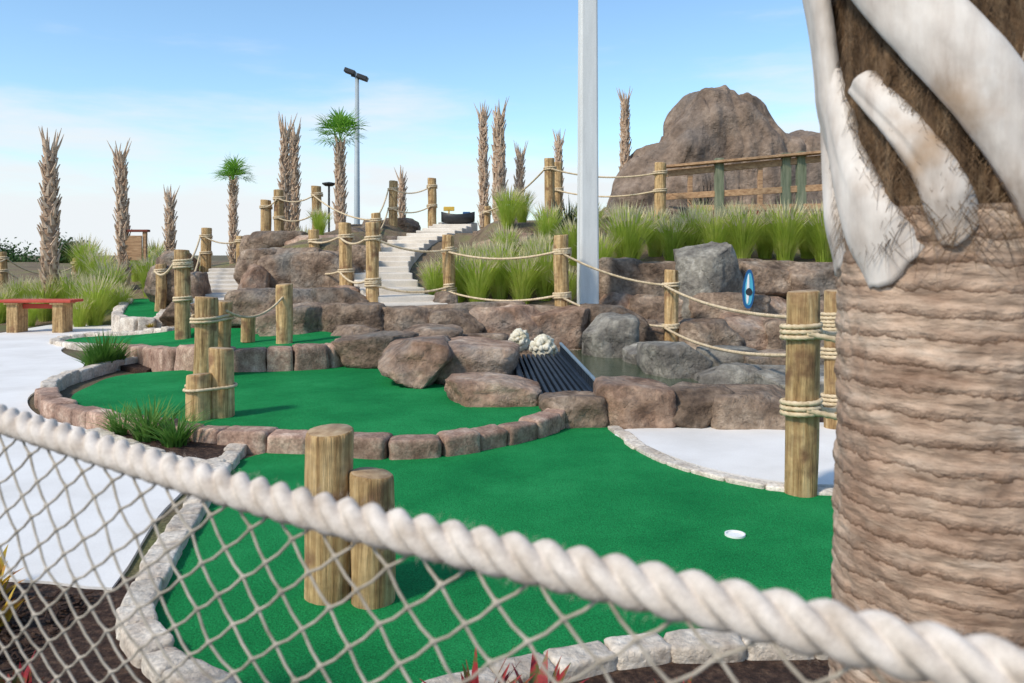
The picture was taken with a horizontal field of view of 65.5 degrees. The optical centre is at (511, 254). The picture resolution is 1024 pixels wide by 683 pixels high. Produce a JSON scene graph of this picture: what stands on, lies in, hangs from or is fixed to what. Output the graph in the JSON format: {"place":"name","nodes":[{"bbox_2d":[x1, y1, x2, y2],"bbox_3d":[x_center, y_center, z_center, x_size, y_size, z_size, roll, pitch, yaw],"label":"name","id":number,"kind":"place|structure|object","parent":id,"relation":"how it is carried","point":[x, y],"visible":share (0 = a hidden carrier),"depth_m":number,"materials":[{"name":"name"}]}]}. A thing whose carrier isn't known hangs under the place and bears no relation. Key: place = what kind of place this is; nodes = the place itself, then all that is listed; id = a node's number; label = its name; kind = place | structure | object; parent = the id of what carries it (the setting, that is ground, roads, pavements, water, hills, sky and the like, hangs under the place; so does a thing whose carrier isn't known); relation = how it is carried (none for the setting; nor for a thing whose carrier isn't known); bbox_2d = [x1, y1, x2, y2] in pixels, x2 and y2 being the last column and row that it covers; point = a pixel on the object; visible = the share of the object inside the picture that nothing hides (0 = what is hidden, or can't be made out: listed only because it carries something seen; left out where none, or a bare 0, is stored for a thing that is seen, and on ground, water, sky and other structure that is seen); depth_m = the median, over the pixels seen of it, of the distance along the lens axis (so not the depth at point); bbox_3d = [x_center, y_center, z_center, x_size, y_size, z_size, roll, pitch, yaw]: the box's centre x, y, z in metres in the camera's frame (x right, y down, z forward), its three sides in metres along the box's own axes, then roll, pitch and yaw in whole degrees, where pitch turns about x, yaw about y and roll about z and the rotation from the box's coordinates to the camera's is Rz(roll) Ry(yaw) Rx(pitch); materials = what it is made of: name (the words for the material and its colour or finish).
{"place":"outdoors","nodes":[
{"label":"outdoors","id":0,"kind":"place"},
{"bbox_2d":[17,274,67,321],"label":"ornamental grass","id":1,"kind":"object","parent":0,"point":[37,289],"depth_m":16.68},
{"bbox_2d":[40,265,96,313],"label":"ornamental grass","id":2,"kind":"object","parent":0,"point":[64,295],"depth_m":16.82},
{"bbox_2d":[62,232,107,278],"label":"ornamental grass","id":3,"kind":"object","parent":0,"point":[82,249],"depth_m":21.81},
{"bbox_2d":[0,324,181,589],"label":"sidewalk","id":4,"kind":"structure","parent":0,"point":[31,359],"depth_m":4.66,"materials":[{"name":"concrete"}]},
{"bbox_2d":[0,299,82,332],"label":"bench","id":5,"kind":"object","parent":4,"relation":"on","point":[17,315],"visible":0.98,"depth_m":14.64,"materials":[{"name":"red paint"}]},
{"bbox_2d":[86,255,134,309],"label":"ornamental grass","id":6,"kind":"object","parent":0,"point":[111,272],"depth_m":17.70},
{"bbox_2d":[0,255,257,576],"bbox_3d":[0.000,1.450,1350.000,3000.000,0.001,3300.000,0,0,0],"label":"ground","id":7,"kind":"structure","parent":0,"point":[152,537],"depth_m":7.99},
{"bbox_2d":[40,356,137,390],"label":"stone kerb","id":8,"kind":"structure","parent":7,"relation":"on","point":[63,380],"depth_m":9.15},
{"bbox_2d":[49,326,174,350],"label":"stone kerb","id":9,"kind":"structure","parent":7,"relation":"on","point":[58,341],"depth_m":12.84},
{"bbox_2d":[83,363,149,372],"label":"planter soil","id":10,"kind":"structure","parent":7,"relation":"on","point":[135,368],"depth_m":9.84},
{"bbox_2d":[70,328,140,362],"bbox_3d":[-5.029,1.155,9.853,0.921,0.509,0.780,0,0,36],"label":"liriope plant","id":11,"kind":"object","parent":10,"relation":"on","point":[113,354],"visible":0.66,"depth_m":9.79,"materials":[{"name":"green plant"}]},
{"bbox_2d":[111,298,168,331],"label":"stone kerb","id":12,"kind":"structure","parent":7,"relation":"on","point":[120,321],"depth_m":14.05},
{"bbox_2d":[144,264,190,304],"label":"boulder","id":13,"kind":"object","parent":12,"relation":"on","point":[150,287],"visible":0.41,"depth_m":15.60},
{"bbox_2d":[123,434,225,459],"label":"planter soil","id":14,"kind":"structure","parent":7,"relation":"on","point":[205,451],"depth_m":5.73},
{"bbox_2d":[96,394,216,442],"bbox_3d":[-2.786,1.240,6.070,0.928,0.340,0.825,0,0,-45],"label":"liriope plant","id":15,"kind":"object","parent":14,"relation":"on","point":[148,421],"visible":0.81,"depth_m":6.01,"materials":[{"name":"green plant"}]},
{"bbox_2d":[127,407,217,447],"bbox_3d":[-2.483,1.276,5.858,0.635,0.267,0.758,0,0,-34],"label":"liriope plant","id":16,"kind":"object","parent":14,"relation":"on","point":[171,437],"visible":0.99,"depth_m":5.81,"materials":[{"name":"green plant"}]},
{"bbox_2d":[65,328,340,348],"bbox_3d":[-4.480,1.280,11.690,6.086,0.380,2.123,0,0,44],"label":"putting green","id":17,"kind":"object","parent":7,"relation":"on","point":[166,338],"visible":0.26,"depth_m":11.23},
{"bbox_2d":[275,283,292,343],"bbox_3d":[-2.884,0.750,10.093,0.217,0.780,0.211,0,0,1],"label":"log bollard","id":18,"kind":"object","parent":17,"relation":"on","point":[284,320],"visible":0.97,"depth_m":10.01,"materials":[{"name":"brown wood"}]},
{"bbox_2d":[109,338,343,371],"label":"stone kerb","id":19,"kind":"structure","parent":7,"relation":"on","point":[294,357],"depth_m":9.21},
{"bbox_2d":[34,387,564,459],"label":"stone kerb","id":20,"kind":"structure","parent":7,"relation":"on","point":[51,403],"depth_m":5.86,"materials":[{"name":"stone"}]},
{"bbox_2d":[72,366,540,435],"bbox_3d":[-2.078,1.400,7.532,3.363,0.140,4.895,0,0,-38],"label":"putting green","id":21,"kind":"object","parent":7,"relation":"on","point":[365,400],"visible":0.34,"depth_m":7.23,"materials":[{"name":"carpet"}]},
{"bbox_2d":[185,373,211,421],"bbox_3d":[-2.542,1.169,6.462,0.198,0.423,0.201,-1,-1,27],"label":"log bollard","id":22,"kind":"object","parent":21,"relation":"on","point":[200,402],"visible":0.86,"depth_m":6.38,"materials":[{"name":"brown wood"}]},
{"bbox_2d":[193,296,218,373],"bbox_3d":[-3.343,0.915,8.691,0.265,0.930,0.257,1,-1,-41],"label":"log bollard","id":23,"kind":"object","parent":21,"relation":"on","point":[206,337],"visible":0.76,"depth_m":8.58,"materials":[{"name":"brown wood"}]},
{"bbox_2d":[208,347,234,418],"bbox_3d":[-2.399,1.070,6.577,0.198,0.620,0.203,-1,0,-8],"label":"log bollard","id":24,"kind":"object","parent":21,"relation":"on","point":[221,364],"visible":0.86,"depth_m":6.49,"materials":[{"name":"brown wood"}]},
{"bbox_2d":[331,330,418,368],"bbox_3d":[-1.660,1.154,9.800,0.968,0.444,1.000,1,-2,7],"label":"boulder","id":25,"kind":"object","parent":21,"relation":"on","point":[363,351],"visible":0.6,"depth_m":9.36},
{"bbox_2d":[378,335,452,388],"bbox_3d":[-0.949,1.127,8.750,0.867,0.546,1.700,-2,2,8],"label":"boulder","id":26,"kind":"object","parent":21,"relation":"on","point":[419,362],"visible":0.8,"depth_m":8.05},
{"bbox_2d":[515,342,594,393],"bbox_3d":[0.393,1.191,8.197,0.693,0.366,2.060,0,0,-4],"label":"ramp","id":27,"kind":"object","parent":21,"relation":"on","point":[564,369],"visible":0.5,"depth_m":8.23,"materials":[{"name":"black paint"}]},
{"bbox_2d":[115,443,827,682],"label":"stone kerb","id":28,"kind":"structure","parent":7,"relation":"on","point":[683,646],"depth_m":2.83,"materials":[{"name":"stone"}]},
{"bbox_2d":[155,427,833,682],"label":"putting green","id":29,"kind":"object","parent":7,"relation":"on","point":[601,492],"visible":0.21,"depth_m":3.86,"materials":[{"name":"carpet"}]},
{"bbox_2d":[304,424,353,605],"bbox_3d":[-0.770,1.109,3.360,0.203,0.758,0.206,0,0,-38],"label":"log bollard","id":30,"kind":"object","parent":29,"relation":"on","point":[329,448],"visible":0.59,"depth_m":3.28,"materials":[{"name":"brown wood"}]},
{"bbox_2d":[349,467,395,609],"bbox_3d":[-0.582,1.194,3.319,0.197,0.587,0.187,1,0,31],"label":"log bollard","id":31,"kind":"object","parent":29,"relation":"on","point":[370,485],"visible":0.62,"depth_m":3.24,"materials":[{"name":"brown wood"}]},
{"bbox_2d":[441,234,837,497],"bbox_3d":[1.763,0.709,9.010,2.987,2.086,9.624,0,0,-19],"label":"rope fence","id":32,"kind":"object","parent":7,"relation":"on","point":[804,330],"visible":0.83,"depth_m":4.78,"materials":[{"name":"brown wood"}]},
{"bbox_2d":[607,425,832,495],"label":"stone kerb","id":33,"kind":"structure","parent":7,"relation":"on","point":[631,441],"depth_m":5.27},
{"bbox_2d":[0,220,816,327],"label":"hill terrain","id":34,"kind":"structure","parent":0,"point":[391,230],"depth_m":17.19,"materials":[{"name":"plant"}]},
{"bbox_2d":[36,126,63,298],"bbox_3d":[-9.848,-0.648,16.997,0.506,4.169,0.487,0,0,0],"label":"palm tree","id":35,"kind":"object","parent":34,"relation":"on","point":[49,233],"visible":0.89,"depth_m":16.89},
{"bbox_2d":[64,268,124,325],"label":"ornamental grass","id":36,"kind":"object","parent":34,"relation":"on","point":[99,302],"depth_m":16.09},
{"bbox_2d":[107,138,132,290],"bbox_3d":[-9.793,-0.969,19.959,0.556,3.932,0.495,0,0,-41],"label":"palm tree","id":37,"kind":"object","parent":34,"relation":"on","point":[122,216],"visible":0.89,"depth_m":19.90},
{"bbox_2d":[117,230,149,287],"bbox_3d":[-9.505,0.151,20.000,0.778,1.576,0.160,0,0,0],"label":"wooden sign","id":38,"kind":"object","parent":34,"relation":"on","point":[135,246],"visible":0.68,"depth_m":19.92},
{"bbox_2d":[161,184,179,250],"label":"palm tree","id":39,"kind":"object","parent":34,"relation":"on","point":[170,232],"visible":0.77,"depth_m":22.91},
{"bbox_2d":[153,228,242,339],"bbox_3d":[-6.240,0.397,15.370,1.369,2.092,7.859,0,0,-13],"label":"rope fence","id":40,"kind":"object","parent":34,"relation":"on","point":[182,264],"visible":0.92,"depth_m":11.78,"materials":[{"name":"brown wood"}]},
{"bbox_2d":[191,268,237,303],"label":"staircase","id":41,"kind":"structure","parent":34,"relation":"on","point":[222,282],"depth_m":16.33,"materials":[{"name":"concrete"}]},
{"bbox_2d":[209,153,253,263],"bbox_3d":[-8.413,-1.396,23.944,1.563,3.498,1.482,0,0,31],"label":"palm tree","id":42,"kind":"object","parent":34,"relation":"on","point":[232,169],"visible":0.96,"depth_m":23.91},
{"bbox_2d":[224,287,275,325],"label":"boulder","id":43,"kind":"object","parent":34,"relation":"on","point":[247,301],"visible":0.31,"depth_m":12.03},
{"bbox_2d":[238,264,270,288],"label":"boulder","id":44,"kind":"object","parent":34,"relation":"on","point":[256,276],"visible":0.42,"depth_m":14.17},
{"bbox_2d":[233,248,276,284],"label":"boulder","id":45,"kind":"object","parent":34,"relation":"on","point":[246,258],"visible":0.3,"depth_m":14.71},
{"bbox_2d":[246,231,307,248],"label":"boulder","id":46,"kind":"object","parent":34,"relation":"on","point":[262,239],"visible":0.53,"depth_m":17.04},
{"bbox_2d":[277,112,297,230],"bbox_3d":[-5.992,-1.772,21.002,0.498,3.988,0.466,0,0,43],"label":"palm tree","id":47,"kind":"object","parent":34,"relation":"on","point":[284,170],"visible":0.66,"depth_m":20.91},
{"bbox_2d":[255,302,323,335],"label":"boulder","id":48,"kind":"object","parent":34,"relation":"on","point":[305,317],"visible":0.37,"depth_m":11.27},
{"bbox_2d":[257,247,321,287],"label":"boulder","id":49,"kind":"object","parent":34,"relation":"on","point":[277,266],"visible":0.37,"depth_m":14.44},
{"bbox_2d":[287,119,301,230],"bbox_3d":[-6.165,-1.849,22.504,0.487,4.054,0.464,0,0,0],"label":"palm tree","id":50,"kind":"object","parent":34,"relation":"on","point":[295,167],"visible":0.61,"depth_m":22.40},
{"bbox_2d":[259,186,369,230],"bbox_3d":[-4.316,-0.773,18.995,4.485,1.933,1.131,0,0,39],"label":"rope fence","id":51,"kind":"object","parent":34,"relation":"on","point":[265,207],"visible":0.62,"depth_m":19.89,"materials":[{"name":"brown wood"}]},
{"bbox_2d":[289,250,361,287],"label":"boulder","id":52,"kind":"object","parent":34,"relation":"on","point":[309,269],"visible":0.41,"depth_m":14.34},
{"bbox_2d":[307,106,366,229],"bbox_3d":[-4.588,-2.277,20.978,1.790,3.322,1.842,0,0,0],"label":"palm tree","id":53,"kind":"object","parent":34,"relation":"on","point":[340,121],"visible":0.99,"depth_m":20.91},
{"bbox_2d":[311,287,368,302],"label":"boulder","id":54,"kind":"object","parent":34,"relation":"on","point":[334,295],"visible":0.37,"depth_m":12.05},
{"bbox_2d":[318,302,384,332],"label":"boulder","id":55,"kind":"object","parent":34,"relation":"on","point":[332,316],"visible":0.41,"depth_m":11.37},
{"bbox_2d":[344,67,368,223],"bbox_3d":[-5.869,-3.568,30.000,0.892,6.952,0.360,0,0,0],"label":"light pole","id":56,"kind":"object","parent":34,"relation":"on","point":[352,73],"visible":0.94,"depth_m":29.92,"materials":[{"name":"grey metal"}]},
{"bbox_2d":[308,222,454,301],"bbox_3d":[-2.733,0.296,13.540,3.610,1.732,1.364,0,0,38],"label":"rope fence","id":57,"kind":"object","parent":34,"relation":"on","point":[372,282],"visible":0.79,"depth_m":12.70,"materials":[{"name":"brown wood"}]},
{"bbox_2d":[370,178,437,251],"bbox_3d":[-2.748,-0.971,19.509,1.389,2.329,5.291,0,0,0],"label":"rope fence","id":58,"kind":"object","parent":34,"relation":"on","point":[393,191],"visible":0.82,"depth_m":21.89,"materials":[{"name":"brown wood"}]},
{"bbox_2d":[381,305,432,330],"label":"boulder","id":59,"kind":"object","parent":34,"relation":"on","point":[399,318],"visible":0.32,"depth_m":11.37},
{"bbox_2d":[353,222,477,305],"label":"staircase","id":60,"kind":"structure","parent":34,"relation":"on","point":[395,265],"depth_m":15.36,"materials":[{"name":"concrete"}]},
{"bbox_2d":[429,308,484,333],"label":"boulder","id":61,"kind":"object","parent":34,"relation":"on","point":[466,321],"visible":0.36,"depth_m":11.27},
{"bbox_2d":[474,103,491,228],"bbox_3d":[-0.863,-2.581,23.993,0.455,4.122,0.450,0,0,44],"label":"palm tree","id":62,"kind":"object","parent":34,"relation":"on","point":[482,168],"visible":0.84,"depth_m":23.91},
{"bbox_2d":[490,97,508,221],"bbox_3d":[-0.349,-2.569,22.017,0.501,3.648,0.490,0,0,-43],"label":"palm tree","id":63,"kind":"object","parent":34,"relation":"on","point":[499,171],"visible":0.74,"depth_m":21.88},
{"bbox_2d":[469,304,542,345],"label":"boulder","id":64,"kind":"object","parent":34,"relation":"on","point":[508,319],"visible":0.41,"depth_m":11.35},
{"bbox_2d":[532,304,589,348],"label":"boulder","id":65,"kind":"object","parent":34,"relation":"on","point":[566,326],"visible":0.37,"depth_m":11.38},
{"bbox_2d":[483,158,667,226],"bbox_3d":[0.823,-1.261,17.820,5.305,1.768,1.525,0,0,42],"label":"rope fence","id":66,"kind":"object","parent":34,"relation":"on","point":[552,171],"visible":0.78,"depth_m":16.90,"materials":[{"name":"brown wood"}]},
{"bbox_2d":[577,0,598,303],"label":"light pole","id":67,"kind":"object","parent":34,"relation":"on","point":[587,227],"visible":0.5,"depth_m":12.26,"materials":[{"name":"metal"}]},
{"bbox_2d":[580,303,648,341],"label":"boulder","id":68,"kind":"object","parent":34,"relation":"on","point":[595,310],"visible":0.34,"depth_m":11.46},
{"bbox_2d":[599,257,644,299],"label":"boulder","id":69,"kind":"object","parent":34,"relation":"on","point":[626,267],"visible":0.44,"depth_m":12.94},
{"bbox_2d":[616,88,632,170],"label":"palm tree","id":70,"kind":"object","parent":34,"relation":"on","point":[625,145],"visible":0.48,"depth_m":26.89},
{"bbox_2d":[628,294,682,319],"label":"boulder","id":71,"kind":"object","parent":34,"relation":"on","point":[645,306],"visible":0.3,"depth_m":12.45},
{"bbox_2d":[637,261,675,295],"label":"boulder","id":72,"kind":"object","parent":34,"relation":"on","point":[653,272],"visible":0.23,"depth_m":12.87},
{"bbox_2d":[647,210,696,260],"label":"ornamental grass","id":73,"kind":"object","parent":34,"relation":"on","point":[669,243],"depth_m":13.88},
{"bbox_2d":[673,241,743,318],"bbox_3d":[3.184,0.495,12.750,1.142,1.425,0.900,-2,2,1],"label":"boulder","id":74,"kind":"object","parent":34,"relation":"on","point":[711,267],"visible":0.58,"depth_m":12.45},
{"bbox_2d":[607,85,822,218],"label":"rock hill","id":75,"kind":"structure","parent":34,"relation":"on","point":[712,124],"depth_m":25.13,"materials":[{"name":"stone"}]},
{"bbox_2d":[709,199,775,258],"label":"ornamental grass","id":76,"kind":"object","parent":34,"relation":"on","point":[743,243],"depth_m":13.76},
{"bbox_2d":[666,151,821,219],"bbox_3d":[5.237,-1.373,16.287,4.374,1.470,0.361,0,0,27],"label":"deck railing","id":77,"kind":"object","parent":34,"relation":"on","point":[786,189],"visible":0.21,"depth_m":16.36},
{"bbox_2d":[719,312,778,350],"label":"boulder","id":78,"kind":"object","parent":34,"relation":"on","point":[750,330],"visible":0.28,"depth_m":11.34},
{"bbox_2d":[738,260,796,298],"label":"boulder","id":79,"kind":"object","parent":34,"relation":"on","point":[771,277],"visible":0.38,"depth_m":12.84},
{"bbox_2d":[754,194,819,260],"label":"ornamental grass","id":80,"kind":"object","parent":34,"relation":"on","point":[784,242],"depth_m":13.77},
{"bbox_2d":[0,0,819,254],"label":"sky","id":81,"kind":"structure","parent":0,"point":[192,84],"materials":[{"name":"blue"}]},
{"bbox_2d":[0,577,829,682],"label":"mulch bed","id":82,"kind":"object","parent":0,"point":[775,671],"visible":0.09,"depth_m":2.81,"materials":[{"name":"soil"}]},
{"bbox_2d":[0,589,93,672],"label":"wood chips","id":83,"kind":"object","parent":82,"relation":"on","point":[14,627],"visible":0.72,"depth_m":3.10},
{"bbox_2d":[0,404,1023,682],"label":"net fence","id":84,"kind":"object","parent":82,"relation":"on","point":[892,644],"visible":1,"depth_m":0.76,"materials":[{"name":"white fabric"}]},
{"bbox_2d":[507,646,588,682],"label":"bromeliad","id":85,"kind":"object","parent":82,"relation":"on","point":[540,676],"visible":0.88,"depth_m":2.48,"materials":[{"name":"red plant"}]},
{"bbox_2d":[802,0,1023,682],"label":"palm tree","id":86,"kind":"object","parent":82,"relation":"on","point":[920,108],"visible":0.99,"depth_m":1.42,"materials":[{"name":"brown plant"}]},
{"bbox_2d":[450,247,503,301],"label":"ornamental grass","id":87,"kind":"object","parent":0,"point":[480,285],"depth_m":12.87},
{"bbox_2d":[472,236,524,299],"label":"ornamental grass","id":88,"kind":"object","parent":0,"point":[499,292],"depth_m":13.17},
{"bbox_2d":[489,185,530,229],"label":"ornamental grass","id":89,"kind":"object","parent":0,"point":[506,207],"depth_m":16.87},
{"bbox_2d":[493,249,551,303],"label":"ornamental grass","id":90,"kind":"object","parent":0,"point":[522,285],"depth_m":12.87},
{"bbox_2d":[518,237,574,300],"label":"ornamental grass","id":91,"kind":"object","parent":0,"point":[545,285],"depth_m":13.05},
{"bbox_2d":[527,198,569,245],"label":"ornamental grass","id":92,"kind":"object","parent":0,"point":[543,228],"depth_m":15.48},
{"bbox_2d":[599,199,665,258],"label":"ornamental grass","id":93,"kind":"object","parent":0,"point":[629,244],"depth_m":13.82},
{"bbox_2d":[629,202,677,256],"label":"ornamental grass","id":94,"kind":"object","parent":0,"point":[652,252],"depth_m":14.49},
{"bbox_2d":[522,349,823,406],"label":"pond water","id":95,"kind":"structure","parent":0,"point":[596,367],"depth_m":9.47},
{"bbox_2d":[667,203,721,246],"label":"ornamental grass","id":96,"kind":"object","parent":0,"point":[691,241],"depth_m":14.04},
{"bbox_2d":[690,205,739,243],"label":"ornamental grass","id":97,"kind":"object","parent":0,"point":[710,226],"depth_m":13.83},
{"bbox_2d":[615,422,835,487],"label":"concrete path","id":98,"kind":"structure","parent":0,"point":[757,454],"depth_m":5.86,"materials":[{"name":"concrete"}]},
{"bbox_2d":[794,201,832,261],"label":"ornamental grass","id":99,"kind":"object","parent":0,"point":[819,237],"depth_m":13.68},
{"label":"pond bank","id":100,"kind":"structure","parent":0,"visible":0},
{"bbox_2d":[403,323,462,337],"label":"boulder","id":101,"kind":"object","parent":100,"relation":"on","point":[449,330],"visible":0.33,"depth_m":10.33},
{"bbox_2d":[435,336,521,384],"bbox_3d":[-0.522,1.195,8.900,1.276,0.516,1.600,3,-2,6],"label":"boulder","id":102,"kind":"object","parent":100,"relation":"on","point":[476,354],"visible":0.45,"depth_m":8.16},
{"bbox_2d":[444,372,541,406],"bbox_3d":[-0.182,1.261,7.350,0.899,0.309,0.800,-2,-1,0],"label":"boulder","id":103,"kind":"object","parent":100,"relation":"on","point":[480,389],"visible":0.82,"depth_m":7.00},
{"bbox_2d":[538,391,608,427],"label":"boulder","id":104,"kind":"object","parent":100,"relation":"on","point":[585,409],"visible":0.71,"depth_m":6.64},
{"bbox_2d":[582,312,639,357],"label":"boulder","id":105,"kind":"object","parent":100,"relation":"on","point":[609,335],"visible":0.65,"depth_m":10.44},
{"bbox_2d":[593,376,676,428],"bbox_3d":[1.046,1.311,6.950,0.700,0.434,0.800,1,1,0],"label":"boulder","id":106,"kind":"object","parent":100,"relation":"on","point":[635,402],"visible":0.75,"depth_m":6.60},
{"bbox_2d":[636,341,712,378],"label":"boulder","id":107,"kind":"object","parent":100,"relation":"on","point":[673,360],"visible":0.63,"depth_m":8.76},
{"bbox_2d":[670,381,734,428],"bbox_3d":[1.539,1.327,6.950,0.672,0.417,0.800,-3,1,0],"label":"boulder","id":108,"kind":"object","parent":100,"relation":"on","point":[694,402],"visible":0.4,"depth_m":6.61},
{"bbox_2d":[678,318,744,349],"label":"boulder","id":109,"kind":"object","parent":100,"relation":"on","point":[713,331],"visible":0.57,"depth_m":11.26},
{"bbox_2d":[696,345,759,365],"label":"boulder","id":110,"kind":"object","parent":100,"relation":"on","point":[717,357],"visible":0.3,"depth_m":9.73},
{"bbox_2d":[691,362,782,384],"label":"boulder","id":111,"kind":"object","parent":100,"relation":"on","point":[734,373],"visible":0.37,"depth_m":8.28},
{"bbox_2d":[709,384,784,429],"bbox_3d":[2.050,1.330,6.850,0.841,0.406,0.700,-1,1,0],"label":"boulder","id":112,"kind":"object","parent":100,"relation":"on","point":[749,406],"visible":0.59,"depth_m":6.53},
{"bbox_2d":[754,365,823,397],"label":"boulder","id":113,"kind":"object","parent":100,"relation":"on","point":[775,375],"visible":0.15,"depth_m":7.79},
{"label":"boulder","id":114,"kind":"object","parent":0,"visible":0},
{"bbox_2d":[688,292,770,318],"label":"boulder","id":115,"kind":"object","parent":114,"relation":"on","point":[760,304],"visible":0.46,"depth_m":12.08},
{"bbox_2d":[787,262,836,299],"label":"boulder","id":116,"kind":"object","parent":114,"relation":"on","point":[811,276],"visible":0.36,"depth_m":12.66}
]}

